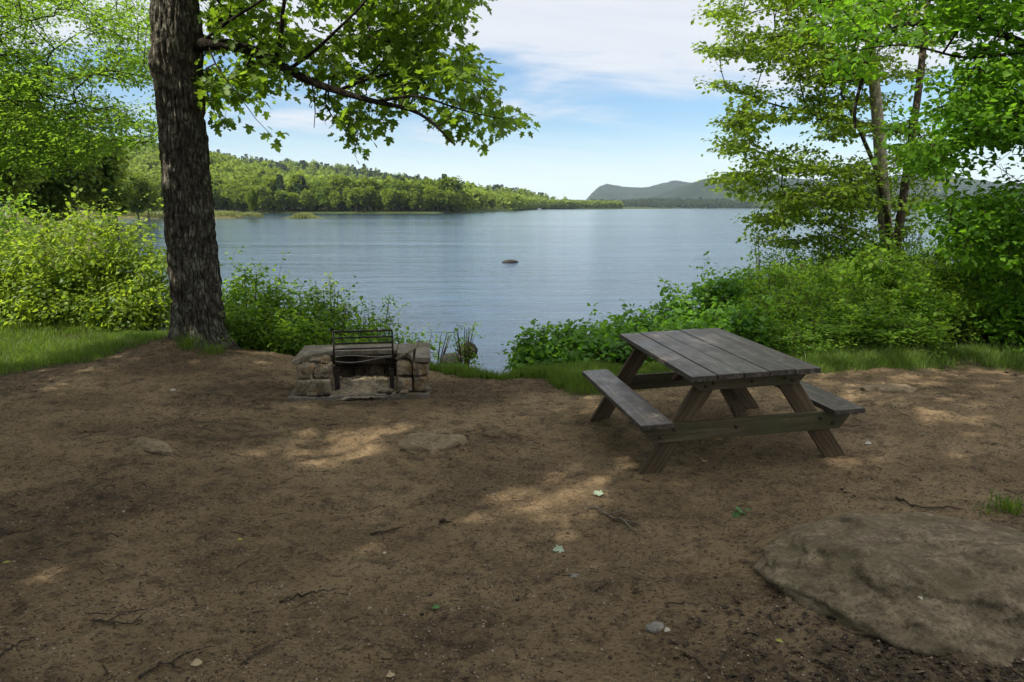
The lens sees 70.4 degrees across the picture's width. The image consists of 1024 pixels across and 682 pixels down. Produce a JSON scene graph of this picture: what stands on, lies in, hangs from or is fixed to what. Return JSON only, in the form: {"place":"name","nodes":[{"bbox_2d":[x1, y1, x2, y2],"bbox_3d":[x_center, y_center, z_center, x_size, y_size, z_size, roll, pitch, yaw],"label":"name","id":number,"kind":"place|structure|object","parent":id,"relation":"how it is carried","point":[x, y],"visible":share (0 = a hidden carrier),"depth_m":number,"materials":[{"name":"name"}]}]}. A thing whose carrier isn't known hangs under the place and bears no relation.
{"place":"outdoors","nodes":[
{"label":"outdoors","id":0,"kind":"place"},
{"bbox_2d":[1,174,663,212],"bbox_3d":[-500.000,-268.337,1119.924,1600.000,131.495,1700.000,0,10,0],"label":"hill","id":1,"kind":"structure","parent":0,"point":[461,209],"depth_m":385.47,"materials":[{"name":"plant"}]},
{"bbox_2d":[252,183,271,212],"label":"tree","id":2,"kind":"object","parent":1,"relation":"on","point":[263,192],"visible":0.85,"depth_m":328.90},
{"bbox_2d":[261,176,276,211],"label":"tree","id":3,"kind":"object","parent":1,"relation":"on","point":[270,183],"visible":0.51,"depth_m":343.85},
{"bbox_2d":[272,174,289,211],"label":"tree","id":4,"kind":"object","parent":1,"relation":"on","point":[280,185],"visible":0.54,"depth_m":343.31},
{"bbox_2d":[0,135,568,210],"bbox_3d":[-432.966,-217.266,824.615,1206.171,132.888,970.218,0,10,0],"label":"forest","id":5,"kind":"object","parent":1,"relation":"on","point":[234,169],"visible":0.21,"depth_m":515.21,"materials":[{"name":"plant"}]},
{"bbox_2d":[286,174,307,210],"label":"tree","id":6,"kind":"object","parent":1,"relation":"on","point":[293,181],"visible":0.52,"depth_m":347.12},
{"bbox_2d":[315,185,331,211],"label":"tree","id":7,"kind":"object","parent":1,"relation":"on","point":[320,192],"visible":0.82,"depth_m":335.80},
{"bbox_2d":[329,174,353,211],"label":"tree","id":8,"kind":"object","parent":1,"relation":"on","point":[339,182],"visible":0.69,"depth_m":342.98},
{"bbox_2d":[347,186,366,212],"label":"tree","id":9,"kind":"object","parent":1,"relation":"on","point":[357,195],"visible":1,"depth_m":329.84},
{"bbox_2d":[361,184,377,211],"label":"tree","id":10,"kind":"object","parent":1,"relation":"on","point":[370,193],"visible":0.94,"depth_m":333.61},
{"bbox_2d":[385,187,399,211],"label":"tree","id":11,"kind":"object","parent":1,"relation":"on","point":[392,195],"visible":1,"depth_m":331.60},
{"bbox_2d":[435,176,455,212],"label":"tree","id":12,"kind":"object","parent":1,"relation":"on","point":[449,182],"visible":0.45,"depth_m":348.88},
{"bbox_2d":[440,188,454,212],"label":"tree","id":13,"kind":"object","parent":1,"relation":"on","point":[448,198],"visible":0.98,"depth_m":340.65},
{"bbox_2d":[503,192,623,208],"bbox_3d":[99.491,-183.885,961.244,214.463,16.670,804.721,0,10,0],"label":"forest","id":14,"kind":"object","parent":1,"relation":"on","point":[513,200],"visible":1,"depth_m":1092.44,"materials":[{"name":"plant"}]},
{"bbox_2d":[0,207,1023,681],"bbox_3d":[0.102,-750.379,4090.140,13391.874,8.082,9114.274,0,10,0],"label":"ground","id":15,"kind":"structure","parent":0,"point":[576,659],"depth_m":4.57,"materials":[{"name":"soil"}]},
{"bbox_2d":[0,98,44,203],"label":"tree","id":16,"kind":"object","parent":15,"relation":"on","point":[22,186],"visible":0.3,"depth_m":28.76,"materials":[{"name":"plant"}]},
{"bbox_2d":[0,190,63,257],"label":"shrub","id":17,"kind":"object","parent":15,"relation":"on","point":[3,225],"visible":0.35,"depth_m":18.49,"materials":[{"name":"green plant"}]},
{"bbox_2d":[0,221,86,324],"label":"shrub","id":18,"kind":"object","parent":15,"relation":"on","point":[8,288],"visible":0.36,"depth_m":11.22,"materials":[{"name":"green plant"}]},
{"bbox_2d":[9,114,96,242],"bbox_3d":[-22.643,-7.360,35.184,4.677,7.092,4.155,-2,11,-10],"label":"tree","id":19,"kind":"object","parent":15,"relation":"on","point":[53,192],"visible":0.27,"depth_m":34.97,"materials":[{"name":"plant"}]},
{"bbox_2d":[0,262,116,329],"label":"shrub","id":20,"kind":"object","parent":15,"relation":"on","point":[30,304],"visible":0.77,"depth_m":10.70,"materials":[{"name":"green plant"}]},
{"bbox_2d":[0,0,158,197],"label":"beech tree","id":21,"kind":"object","parent":15,"relation":"on","point":[17,86],"visible":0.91,"depth_m":13.34,"materials":[{"name":"green plant"}]},
{"bbox_2d":[0,185,166,326],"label":"shrub","id":22,"kind":"object","parent":15,"relation":"on","point":[66,259],"visible":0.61,"depth_m":11.22,"materials":[{"name":"green plant"}]},
{"bbox_2d":[66,120,129,241],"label":"tree","id":23,"kind":"object","parent":15,"relation":"on","point":[106,175],"visible":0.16,"depth_m":45.09,"materials":[{"name":"plant"}]},
{"bbox_2d":[79,174,135,224],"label":"tree","id":24,"kind":"object","parent":15,"relation":"on","point":[117,200],"visible":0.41,"depth_m":60.11,"materials":[{"name":"plant"}]},
{"bbox_2d":[61,231,167,298],"bbox_3d":[-5.991,-0.886,11.912,2.120,1.870,2.095,0,10,0],"label":"shrub","id":25,"kind":"object","parent":15,"relation":"on","point":[159,261],"visible":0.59,"depth_m":11.30,"materials":[{"name":"green plant"}]},
{"bbox_2d":[64,271,171,331],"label":"shrub","id":26,"kind":"object","parent":15,"relation":"on","point":[121,309],"visible":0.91,"depth_m":10.76,"materials":[{"name":"green plant"}]},
{"bbox_2d":[113,164,137,228],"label":"tree","id":27,"kind":"object","parent":15,"relation":"on","point":[129,174],"visible":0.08,"depth_m":90.57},
{"bbox_2d":[89,257,171,330],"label":"shrub","id":28,"kind":"object","parent":15,"relation":"on","point":[153,279],"visible":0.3,"depth_m":11.22,"materials":[{"name":"green plant"}]},
{"bbox_2d":[128,172,157,221],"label":"tree","id":29,"kind":"object","parent":15,"relation":"on","point":[144,186],"visible":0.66,"depth_m":124.68,"materials":[{"name":"plant"}]},
{"bbox_2d":[124,437,175,455],"bbox_3d":[-2.873,0.830,5.723,0.675,0.114,0.206,6,12,28],"label":"flat stone","id":30,"kind":"object","parent":15,"relation":"on","point":[155,446],"visible":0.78,"depth_m":5.63,"materials":[{"name":"stone"}]},
{"bbox_2d":[141,178,161,218],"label":"tree","id":31,"kind":"object","parent":15,"relation":"on","point":[154,207],"visible":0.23,"depth_m":172.03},
{"bbox_2d":[138,645,211,678],"bbox_3d":[-1.367,1.327,2.977,0.298,0.030,0.115,-9,14,-40],"label":"stick","id":32,"kind":"object","parent":15,"relation":"on","point":[141,675],"visible":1,"depth_m":2.98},
{"bbox_2d":[167,332,203,349],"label":"grass tuft","id":33,"kind":"object","parent":15,"relation":"on","point":[189,341],"visible":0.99,"depth_m":9.01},
{"bbox_2d":[194,338,234,354],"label":"grass tuft","id":34,"kind":"object","parent":15,"relation":"on","point":[207,347],"visible":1,"depth_m":8.94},
{"bbox_2d":[245,188,258,209],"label":"tree","id":35,"kind":"object","parent":15,"relation":"on","point":[251,198],"visible":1,"depth_m":187.95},
{"bbox_2d":[220,246,289,349],"bbox_3d":[-3.873,-0.457,10.512,1.432,1.802,1.748,0,10,0],"label":"shrub","id":36,"kind":"object","parent":15,"relation":"on","point":[234,294],"visible":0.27,"depth_m":10.31,"materials":[{"name":"green plant"}]},
{"bbox_2d":[218,291,293,351],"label":"shrub","id":37,"kind":"object","parent":15,"relation":"on","point":[241,328],"visible":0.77,"depth_m":9.69,"materials":[{"name":"green plant"}]},
{"bbox_2d":[245,306,330,355],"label":"shrub","id":38,"kind":"object","parent":15,"relation":"on","point":[284,342],"visible":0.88,"depth_m":9.60,"materials":[{"name":"green plant"}]},
{"bbox_2d":[248,251,333,348],"bbox_3d":[-3.268,-0.334,10.475,1.503,1.940,1.577,0,10,0],"label":"shrub","id":39,"kind":"object","parent":15,"relation":"on","point":[292,300],"visible":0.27,"depth_m":10.27,"materials":[{"name":"green plant"}]},
{"bbox_2d":[294,272,354,336],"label":"shrub","id":40,"kind":"object","parent":15,"relation":"on","point":[336,282],"visible":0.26,"depth_m":10.62,"materials":[{"name":"green plant"}]},
{"bbox_2d":[282,276,375,344],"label":"shrub","id":41,"kind":"object","parent":15,"relation":"on","point":[324,312],"visible":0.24,"depth_m":10.35,"materials":[{"name":"green plant"}]},
{"bbox_2d":[148,0,540,349],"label":"maple tree","id":42,"kind":"object","parent":15,"relation":"on","point":[182,45],"visible":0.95,"depth_m":8.86,"materials":[{"name":"green plant"}]},
{"bbox_2d":[329,323,379,364],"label":"shrub","id":43,"kind":"object","parent":15,"relation":"on","point":[349,340],"visible":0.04,"depth_m":9.70,"materials":[{"name":"green plant"}]},
{"bbox_2d":[287,329,430,401],"bbox_3d":[-1.580,0.195,7.661,1.435,0.692,0.909,-1,11,-7],"label":"stone fireplace","id":44,"kind":"object","parent":15,"relation":"on","point":[318,371],"visible":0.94,"depth_m":7.43,"materials":[{"name":"stone"}]},
{"bbox_2d":[331,375,396,399],"bbox_3d":[-1.547,0.484,7.594,0.820,0.190,0.630,-1,11,-7],"label":"ash heap","id":45,"kind":"object","parent":15,"relation":"on","point":[356,384],"visible":0.69,"depth_m":7.51,"materials":[{"name":"grey"}]},
{"bbox_2d":[334,296,442,346],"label":"shrub","id":46,"kind":"object","parent":15,"relation":"on","point":[372,326],"visible":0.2,"depth_m":10.22,"materials":[{"name":"green plant"}]},
{"bbox_2d":[388,323,440,363],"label":"shrub","id":47,"kind":"object","parent":15,"relation":"on","point":[422,334],"visible":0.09,"depth_m":10.01,"materials":[{"name":"green plant"}]},
{"bbox_2d":[397,432,468,454],"bbox_3d":[-0.643,0.865,5.918,0.588,0.202,0.430,-1,10,-6],"label":"flat stone","id":48,"kind":"object","parent":15,"relation":"on","point":[419,443],"visible":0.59,"depth_m":5.82,"materials":[{"name":"stone"}]},
{"bbox_2d":[443,321,485,366],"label":"plant","id":49,"kind":"object","parent":15,"relation":"on","point":[467,353],"visible":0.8,"depth_m":9.72,"materials":[{"name":"green plant"}]},
{"bbox_2d":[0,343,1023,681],"bbox_3d":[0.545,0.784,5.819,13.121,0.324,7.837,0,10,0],"label":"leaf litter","id":50,"kind":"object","parent":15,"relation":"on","point":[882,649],"visible":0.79,"depth_m":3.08,"materials":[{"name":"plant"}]},
{"bbox_2d":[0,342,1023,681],"bbox_3d":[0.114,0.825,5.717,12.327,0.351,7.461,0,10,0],"label":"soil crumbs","id":51,"kind":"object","parent":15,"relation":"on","point":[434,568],"visible":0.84,"depth_m":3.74,"materials":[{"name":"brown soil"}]},
{"bbox_2d":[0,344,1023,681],"bbox_3d":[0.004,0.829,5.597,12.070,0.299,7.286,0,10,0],"label":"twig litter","id":52,"kind":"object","parent":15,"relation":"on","point":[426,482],"visible":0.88,"depth_m":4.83,"materials":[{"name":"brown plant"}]},
{"bbox_2d":[495,318,576,371],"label":"shrub","id":53,"kind":"object","parent":15,"relation":"on","point":[520,352],"visible":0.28,"depth_m":9.21,"materials":[{"name":"green plant"}]},
{"bbox_2d":[509,341,571,371],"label":"shrub","id":54,"kind":"object","parent":15,"relation":"on","point":[538,352],"visible":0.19,"depth_m":8.94,"materials":[{"name":"green plant"}]},
{"bbox_2d":[523,303,612,357],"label":"shrub","id":55,"kind":"object","parent":15,"relation":"on","point":[569,330],"visible":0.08,"depth_m":9.45,"materials":[{"name":"green plant"}]},
{"bbox_2d":[547,324,630,364],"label":"shrub","id":56,"kind":"object","parent":15,"relation":"on","point":[587,345],"visible":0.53,"depth_m":8.98,"materials":[{"name":"green plant"}]},
{"bbox_2d":[574,312,641,364],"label":"shrub","id":57,"kind":"object","parent":15,"relation":"on","point":[623,328],"visible":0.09,"depth_m":9.72,"materials":[{"name":"green plant"}]},
{"bbox_2d":[585,504,653,533],"bbox_3d":[0.691,1.108,4.593,0.168,0.044,0.533,-7,12,-32],"label":"stick","id":58,"kind":"object","parent":15,"relation":"on","point":[610,514],"visible":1,"depth_m":4.61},
{"bbox_2d":[594,327,655,365],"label":"shrub","id":59,"kind":"object","parent":15,"relation":"on","point":[625,356],"visible":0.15,"depth_m":9.10,"materials":[{"name":"green plant"}]},
{"bbox_2d":[599,299,693,360],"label":"shrub","id":60,"kind":"object","parent":15,"relation":"on","point":[637,320],"visible":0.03,"depth_m":10.18,"materials":[{"name":"green plant"}]},
{"bbox_2d":[645,621,663,632],"bbox_3d":[0.654,1.308,3.314,0.093,0.041,0.072,-4,11,-23],"label":"stone","id":61,"kind":"object","parent":15,"relation":"on","point":[654,627],"visible":0.94,"depth_m":3.30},
{"bbox_2d":[629,277,724,329],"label":"shrub","id":62,"kind":"object","parent":15,"relation":"on","point":[686,307],"visible":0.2,"depth_m":10.35,"materials":[{"name":"green plant"}]},
{"bbox_2d":[649,308,729,331],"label":"shrub","id":63,"kind":"object","parent":15,"relation":"on","point":[680,325],"visible":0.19,"depth_m":9.37,"materials":[{"name":"green plant"}]},
{"bbox_2d":[582,328,864,474],"bbox_3d":[1.606,0.429,5.997,1.684,0.758,1.757,-4,11,-7],"label":"picnic table","id":64,"kind":"object","parent":15,"relation":"on","point":[706,362],"visible":1,"depth_m":5.35,"materials":[{"name":"grey wood"}]},
{"bbox_2d":[680,251,771,320],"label":"shrub","id":65,"kind":"object","parent":15,"relation":"on","point":[726,291],"visible":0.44,"depth_m":10.45,"materials":[{"name":"green plant"}]},
{"bbox_2d":[686,295,791,345],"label":"shrub","id":66,"kind":"object","parent":15,"relation":"on","point":[735,322],"visible":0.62,"depth_m":9.30,"materials":[{"name":"green plant"}]},
{"bbox_2d":[741,223,793,284],"bbox_3d":[4.439,-1.117,12.852,0.979,1.955,0.971,0,10,0],"label":"sapling","id":67,"kind":"object","parent":15,"relation":"on","point":[754,252],"visible":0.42,"depth_m":12.71,"materials":[{"name":"green plant"}]},
{"bbox_2d":[701,257,838,321],"bbox_3d":[4.336,-0.793,12.515,1.628,1.370,2.174,-4,11,-19],"label":"shrub","id":68,"kind":"object","parent":15,"relation":"on","point":[751,273],"visible":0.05,"depth_m":12.50,"materials":[{"name":"green plant"}]},
{"bbox_2d":[727,256,821,330],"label":"shrub","id":69,"kind":"object","parent":15,"relation":"on","point":[777,277],"visible":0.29,"depth_m":11.09,"materials":[{"name":"green plant"}]},
{"bbox_2d":[720,283,832,341],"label":"shrub","id":70,"kind":"object","parent":15,"relation":"on","point":[781,308],"visible":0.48,"depth_m":9.87,"materials":[{"name":"green plant"}]},
{"bbox_2d":[734,231,836,290],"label":"shrub","id":71,"kind":"object","parent":15,"relation":"on","point":[801,266],"visible":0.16,"depth_m":13.10,"materials":[{"name":"green plant"}]},
{"bbox_2d":[736,312,849,356],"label":"shrub","id":72,"kind":"object","parent":15,"relation":"on","point":[778,337],"visible":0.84,"depth_m":9.03,"materials":[{"name":"green plant"}]},
{"bbox_2d":[754,246,846,311],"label":"shrub","id":73,"kind":"object","parent":15,"relation":"on","point":[818,276],"visible":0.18,"depth_m":11.39,"materials":[{"name":"green plant"}]},
{"bbox_2d":[772,278,849,331],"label":"shrub","id":74,"kind":"object","parent":15,"relation":"on","point":[817,294],"visible":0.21,"depth_m":10.02,"materials":[{"name":"green plant"}]},
{"bbox_2d":[690,0,955,262],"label":"shore maple","id":75,"kind":"object","parent":15,"relation":"on","point":[849,194],"visible":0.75,"depth_m":13.32,"materials":[{"name":"green plant"}]},
{"bbox_2d":[893,210,928,262],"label":"climbing plant","id":76,"kind":"object","parent":75,"relation":"attached to","point":[906,235],"visible":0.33,"depth_m":14.08,"materials":[{"name":"green plant"}]},
{"bbox_2d":[773,309,874,352],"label":"shrub","id":77,"kind":"object","parent":15,"relation":"on","point":[824,329],"visible":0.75,"depth_m":9.12,"materials":[{"name":"green plant"}]},
{"bbox_2d":[792,239,856,283],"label":"shrub","id":78,"kind":"object","parent":15,"relation":"on","point":[816,259],"visible":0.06,"depth_m":13.71,"materials":[{"name":"green plant"}]},
{"bbox_2d":[804,220,860,259],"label":"shrub","id":79,"kind":"object","parent":15,"relation":"on","point":[827,241],"visible":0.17,"depth_m":14.12,"materials":[{"name":"green plant"}]},
{"bbox_2d":[803,247,883,304],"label":"shrub","id":80,"kind":"object","parent":15,"relation":"on","point":[837,273],"visible":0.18,"depth_m":11.71,"materials":[{"name":"green plant"}]},
{"bbox_2d":[801,270,909,336],"bbox_3d":[4.677,-0.460,10.210,1.199,1.118,1.466,-3,11,-16],"label":"shrub","id":81,"kind":"object","parent":15,"relation":"on","point":[851,297],"visible":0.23,"depth_m":10.07,"materials":[{"name":"green plant"}]},
{"bbox_2d":[809,297,917,346],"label":"shrub","id":82,"kind":"object","parent":15,"relation":"on","point":[873,319],"visible":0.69,"depth_m":9.26,"materials":[{"name":"green plant"}]},
{"bbox_2d":[814,219,917,288],"bbox_3d":[6.393,-1.353,13.313,1.860,1.858,1.927,8,13,37],"label":"shrub","id":83,"kind":"object","parent":15,"relation":"on","point":[852,245],"visible":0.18,"depth_m":13.15,"materials":[{"name":"green plant"}]},
{"bbox_2d":[822,234,928,307],"bbox_3d":[5.730,-0.907,11.499,1.586,1.549,1.726,-6,12,-31],"label":"shrub","id":84,"kind":"object","parent":15,"relation":"on","point":[869,276],"visible":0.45,"depth_m":11.21,"materials":[{"name":"green plant"}]},
{"bbox_2d":[837,276,935,329],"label":"shrub","id":85,"kind":"object","parent":15,"relation":"on","point":[870,296],"visible":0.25,"depth_m":10.01,"materials":[{"name":"green plant"}]},
{"bbox_2d":[753,512,1023,666],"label":"boulder","id":86,"kind":"object","parent":15,"relation":"on","point":[874,575],"visible":0.88,"depth_m":3.38,"materials":[{"name":"stone"}]},
{"bbox_2d":[861,383,917,393],"bbox_3d":[3.789,0.497,7.276,0.584,0.140,0.365,-1,10,-6],"label":"flat stone","id":87,"kind":"object","parent":15,"relation":"on","point":[892,388],"visible":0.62,"depth_m":7.18,"materials":[{"name":"stone"}]},
{"bbox_2d":[784,0,1023,288],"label":"sugar maple","id":88,"kind":"object","parent":15,"relation":"on","point":[987,109],"visible":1,"depth_m":8.84,"materials":[{"name":"green plant"}]},
{"bbox_2d":[860,241,953,277],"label":"shrub","id":89,"kind":"object","parent":15,"relation":"on","point":[916,267],"visible":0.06,"depth_m":12.84,"materials":[{"name":"green plant"}]},
{"bbox_2d":[848,309,966,356],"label":"shrub","id":90,"kind":"object","parent":15,"relation":"on","point":[916,338],"visible":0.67,"depth_m":9.09,"materials":[{"name":"green plant"}]},
{"bbox_2d":[861,257,973,300],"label":"shrub","id":91,"kind":"object","parent":15,"relation":"on","point":[926,269],"visible":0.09,"depth_m":11.38,"materials":[{"name":"green plant"}]},
{"bbox_2d":[891,235,963,277],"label":"shrub","id":92,"kind":"object","parent":15,"relation":"on","point":[928,255],"visible":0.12,"depth_m":13.27,"materials":[{"name":"green plant"}]},
{"bbox_2d":[873,268,984,344],"bbox_3d":[5.510,-0.442,9.924,1.258,1.115,1.378,-6,12,-30],"label":"shrub","id":93,"kind":"object","parent":15,"relation":"on","point":[934,313],"visible":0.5,"depth_m":9.79,"materials":[{"name":"green plant"}]},
{"bbox_2d":[908,257,981,320],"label":"shrub","id":94,"kind":"object","parent":15,"relation":"on","point":[938,270],"visible":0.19,"depth_m":11.20,"materials":[{"name":"green plant"}]},
{"bbox_2d":[911,284,997,342],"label":"shrub","id":95,"kind":"object","parent":15,"relation":"on","point":[963,308],"visible":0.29,"depth_m":9.90,"materials":[{"name":"green plant"}]},
{"bbox_2d":[936,330,986,344],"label":"shrub","id":96,"kind":"object","parent":15,"relation":"on","point":[965,342],"visible":0.12,"depth_m":10.01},
{"bbox_2d":[918,255,1014,304],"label":"shrub","id":97,"kind":"object","parent":15,"relation":"on","point":[959,274],"visible":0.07,"depth_m":11.07,"materials":[{"name":"green plant"}]},
{"bbox_2d":[937,281,1023,344],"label":"shrub","id":98,"kind":"object","parent":15,"relation":"on","point":[976,293],"visible":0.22,"depth_m":10.11,"materials":[{"name":"green plant"}]},
{"bbox_2d":[947,256,1023,354],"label":"shrub","id":99,"kind":"object","parent":15,"relation":"on","point":[1009,326],"visible":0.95,"depth_m":9.43,"materials":[{"name":"green plant"}]},
{"bbox_2d":[952,262,1023,304],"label":"shrub","id":100,"kind":"object","parent":15,"relation":"on","point":[975,282],"visible":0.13,"depth_m":10.65,"materials":[{"name":"green plant"}]},
{"bbox_2d":[966,276,1023,345],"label":"shrub","id":101,"kind":"object","parent":15,"relation":"on","point":[1018,333],"visible":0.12,"depth_m":9.80,"materials":[{"name":"green plant"}]},
{"bbox_2d":[986,488,1023,515],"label":"grass tuft","id":102,"kind":"object","parent":15,"relation":"on","point":[1011,505],"visible":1,"depth_m":4.43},
{"bbox_2d":[0,314,1023,394],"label":"grass","id":103,"kind":"structure","parent":0,"point":[570,376],"depth_m":8.75,"materials":[{"name":"plant"}]},
{"bbox_2d":[0,0,1023,199],"label":"sky","id":104,"kind":"structure","parent":0,"point":[611,91],"materials":[{"name":"blue"}]},
{"bbox_2d":[91,208,1022,373],"bbox_3d":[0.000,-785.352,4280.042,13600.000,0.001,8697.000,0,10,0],"label":"lake","id":105,"kind":"structure","parent":0,"point":[448,272],"depth_m":38.07,"materials":[{"name":"blue liquid"}]},
{"bbox_2d":[80,210,329,217],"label":"sedge","id":106,"kind":"object","parent":105,"relation":"on","point":[220,213],"visible":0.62,"depth_m":178.61,"materials":[{"name":"plant"}]},
{"bbox_2d":[585,180,689,200],"bbox_3d":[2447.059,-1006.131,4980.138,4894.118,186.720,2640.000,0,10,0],"label":"mountain","id":107,"kind":"structure","parent":0,"point":[609,192],"depth_m":4527.65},
{"bbox_2d":[615,197,908,208],"bbox_3d":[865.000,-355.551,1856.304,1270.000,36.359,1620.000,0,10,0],"label":"hill","id":108,"kind":"structure","parent":0,"point":[722,207],"depth_m":2014.76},
{"bbox_2d":[590,193,1017,207],"bbox_3d":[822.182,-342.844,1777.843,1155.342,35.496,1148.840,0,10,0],"label":"forest","id":109,"kind":"object","parent":108,"relation":"on","point":[685,203],"visible":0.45,"depth_m":2012.95,"materials":[{"name":"plant"}]},
{"bbox_2d":[651,174,1023,199],"bbox_3d":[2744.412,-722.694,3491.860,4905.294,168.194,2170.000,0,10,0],"label":"mountain","id":110,"kind":"structure","parent":0,"point":[694,190],"depth_m":3025.97,"materials":[{"name":"plant"}]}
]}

